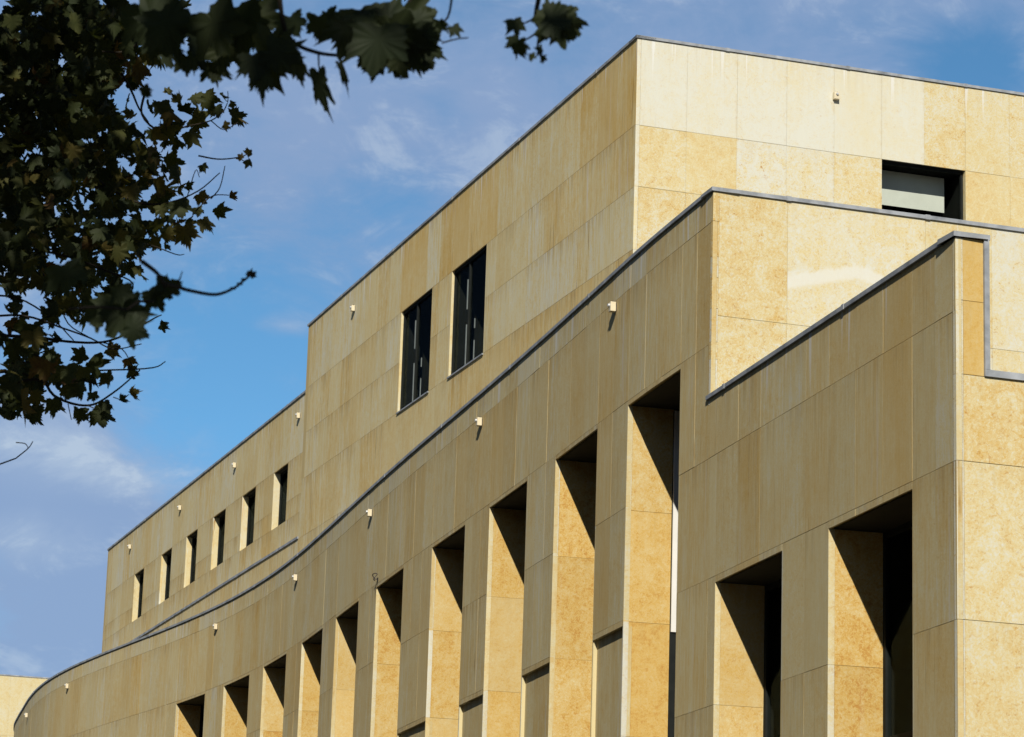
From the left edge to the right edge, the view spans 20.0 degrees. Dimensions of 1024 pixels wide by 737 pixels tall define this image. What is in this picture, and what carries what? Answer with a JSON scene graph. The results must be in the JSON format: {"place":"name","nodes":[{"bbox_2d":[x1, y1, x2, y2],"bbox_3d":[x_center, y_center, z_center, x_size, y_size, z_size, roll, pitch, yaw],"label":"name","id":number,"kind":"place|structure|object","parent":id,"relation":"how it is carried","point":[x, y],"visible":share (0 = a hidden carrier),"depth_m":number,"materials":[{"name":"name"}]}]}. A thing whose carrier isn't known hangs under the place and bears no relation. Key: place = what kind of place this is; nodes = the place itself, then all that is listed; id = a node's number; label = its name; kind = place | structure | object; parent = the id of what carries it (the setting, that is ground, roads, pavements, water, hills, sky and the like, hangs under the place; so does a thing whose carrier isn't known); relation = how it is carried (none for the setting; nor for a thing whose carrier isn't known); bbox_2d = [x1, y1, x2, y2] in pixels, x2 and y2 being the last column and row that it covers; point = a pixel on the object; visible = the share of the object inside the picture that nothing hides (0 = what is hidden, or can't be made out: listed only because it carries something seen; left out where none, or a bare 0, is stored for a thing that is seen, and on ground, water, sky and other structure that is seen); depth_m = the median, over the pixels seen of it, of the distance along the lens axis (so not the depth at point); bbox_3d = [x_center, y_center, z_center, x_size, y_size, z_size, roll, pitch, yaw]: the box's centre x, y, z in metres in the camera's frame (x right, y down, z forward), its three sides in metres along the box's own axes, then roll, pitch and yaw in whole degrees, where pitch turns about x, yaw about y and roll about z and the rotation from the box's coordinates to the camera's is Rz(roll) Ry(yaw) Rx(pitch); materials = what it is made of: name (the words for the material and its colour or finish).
{"place":"outdoors","nodes":[
{"label":"outdoors","id":0,"kind":"place"},
{"bbox_2d":[0,674,48,736],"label":"building","id":1,"kind":"structure","parent":0,"point":[16,691],"depth_m":140.72,"materials":[{"name":"stone"}]},
{"bbox_2d":[0,0,1023,677],"label":"sky","id":2,"kind":"structure","parent":0,"point":[320,202],"materials":[{"name":"blue"}]},
{"label":"ground","id":3,"kind":"structure","parent":0,"visible":0},
{"bbox_2d":[0,0,588,464],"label":"plane tree","id":4,"kind":"object","parent":3,"relation":"on","point":[94,44],"visible":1,"depth_m":18.46,"materials":[{"name":"green plant"}]},
{"bbox_2d":[13,35,1023,736],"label":"office building","id":5,"kind":"structure","parent":3,"relation":"on","point":[745,457],"depth_m":44.22,"materials":[{"name":"stone"}]},
{"bbox_2d":[132,569,165,621],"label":"window","id":6,"kind":"structure","parent":5,"relation":"in","point":[138,582],"depth_m":89.47,"materials":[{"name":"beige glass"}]},
{"bbox_2d":[161,550,190,602],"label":"window","id":7,"kind":"structure","parent":5,"relation":"in","point":[167,559],"depth_m":85.87,"materials":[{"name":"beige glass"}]},
{"bbox_2d":[174,694,204,736],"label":"window","id":8,"kind":"structure","parent":5,"relation":"in","point":[190,722],"depth_m":73.20,"materials":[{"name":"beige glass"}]},
{"bbox_2d":[186,531,218,585],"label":"window","id":9,"kind":"structure","parent":5,"relation":"in","point":[192,543],"depth_m":82.80,"materials":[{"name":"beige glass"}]},
{"bbox_2d":[212,623,217,629],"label":"wall lamp","id":10,"kind":"object","parent":5,"relation":"attached to","point":[215,626],"visible":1,"depth_m":70.58,"materials":[{"name":"beige paint"}]},
{"bbox_2d":[211,509,247,568],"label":"window","id":11,"kind":"structure","parent":5,"relation":"in","point":[220,524],"depth_m":79.71,"materials":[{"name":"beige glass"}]},
{"bbox_2d":[221,676,248,736],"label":"window","id":12,"kind":"structure","parent":5,"relation":"in","point":[235,698],"depth_m":69.42,"materials":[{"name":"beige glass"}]},
{"bbox_2d":[242,488,255,548],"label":"window","id":13,"kind":"structure","parent":5,"relation":"in","point":[249,508],"depth_m":76.64,"materials":[{"name":"black glass"}]},
{"bbox_2d":[260,655,285,736],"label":"window","id":14,"kind":"structure","parent":5,"relation":"in","point":[273,689],"depth_m":65.82,"materials":[{"name":"beige stone"}]},
{"bbox_2d":[271,464,287,529],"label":"window","id":15,"kind":"structure","parent":5,"relation":"in","point":[280,480],"depth_m":73.54,"materials":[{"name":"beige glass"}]},
{"bbox_2d":[292,574,297,580],"bbox_3d":[-4.724,4.538,63.221,0.119,0.152,0.100,5,-14,-14],"label":"wall lamp","id":16,"kind":"object","parent":5,"relation":"attached to","point":[295,577],"visible":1,"depth_m":63.18,"materials":[{"name":"beige paint"}]},
{"bbox_2d":[297,629,322,736],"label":"window","id":17,"kind":"structure","parent":5,"relation":"in","point":[311,652],"depth_m":61.87,"materials":[{"name":"beige stone"}]},
{"bbox_2d":[333,602,358,736],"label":"window","id":18,"kind":"structure","parent":5,"relation":"in","point":[347,631],"depth_m":58.20,"materials":[{"name":"beige stone"}]},
{"bbox_2d":[350,305,354,311],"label":"wall lamp","id":19,"kind":"object","parent":5,"relation":"attached to","point":[352,307],"visible":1,"depth_m":67.40,"materials":[{"name":"beige metal"}]},
{"bbox_2d":[366,508,372,516],"bbox_3d":[-2.735,2.754,55.629,0.119,0.152,0.100,5,-14,-13],"label":"wall lamp","id":20,"kind":"object","parent":5,"relation":"attached to","point":[369,512],"visible":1,"depth_m":55.59,"materials":[{"name":"beige metal"}]},
{"bbox_2d":[370,570,402,736],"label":"window","id":21,"kind":"structure","parent":5,"relation":"in","point":[388,612],"depth_m":54.33,"materials":[{"name":"beige stone"}]},
{"bbox_2d":[396,289,431,413],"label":"window","id":22,"kind":"structure","parent":5,"relation":"in","point":[417,318],"depth_m":63.44,"materials":[{"name":"black glass"}]},
{"bbox_2d":[425,526,464,736],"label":"window","id":23,"kind":"structure","parent":5,"relation":"in","point":[444,710],"depth_m":49.95,"materials":[{"name":"beige stone"}]},
{"bbox_2d":[447,245,486,378],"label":"window","id":24,"kind":"structure","parent":5,"relation":"in","point":[468,284],"depth_m":60.09,"materials":[{"name":"black glass"}]},
{"bbox_2d":[475,417,482,426],"bbox_3d":[-0.549,0.864,47.581,0.119,0.152,0.100,5,-14,-14],"label":"wall lamp","id":25,"kind":"object","parent":5,"relation":"attached to","point":[478,420],"visible":1,"depth_m":47.54,"materials":[{"name":"beige metal"}]},
{"bbox_2d":[482,483,526,736],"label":"window","id":26,"kind":"structure","parent":5,"relation":"in","point":[504,697],"depth_m":46.20,"materials":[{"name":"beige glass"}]},
{"bbox_2d":[547,430,597,736],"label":"window","id":27,"kind":"structure","parent":5,"relation":"in","point":[575,662],"depth_m":42.37,"materials":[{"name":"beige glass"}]},
{"bbox_2d":[607,301,616,312],"bbox_3d":[1.381,-0.860,40.246,0.119,0.152,0.100,5,-14,-13],"label":"wall lamp","id":28,"kind":"object","parent":5,"relation":"attached to","point":[612,305],"visible":1,"depth_m":40.21,"materials":[{"name":"beige metal"}]},
{"bbox_2d":[620,372,680,736],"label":"window","id":29,"kind":"structure","parent":5,"relation":"in","point":[654,493],"depth_m":38.78,"materials":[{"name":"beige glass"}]},
{"bbox_2d":[713,551,782,736],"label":"window","id":30,"kind":"structure","parent":5,"relation":"in","point":[748,628],"depth_m":34.90,"materials":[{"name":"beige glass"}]},
{"bbox_2d":[833,91,839,99],"bbox_3d":[5.799,-4.886,51.985,0.100,0.152,0.119,6,-14,-18],"label":"wall lamp","id":31,"kind":"object","parent":5,"relation":"attached to","point":[836,95],"visible":1,"depth_m":51.95,"materials":[{"name":"beige metal"}]},
{"bbox_2d":[827,491,913,736],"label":"window","id":32,"kind":"structure","parent":5,"relation":"in","point":[870,664],"depth_m":31.28,"materials":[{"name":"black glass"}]},
{"bbox_2d":[882,160,965,219],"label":"window","id":33,"kind":"structure","parent":5,"relation":"in","point":[906,187],"depth_m":52.77,"materials":[{"name":"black glass"}]}
]}

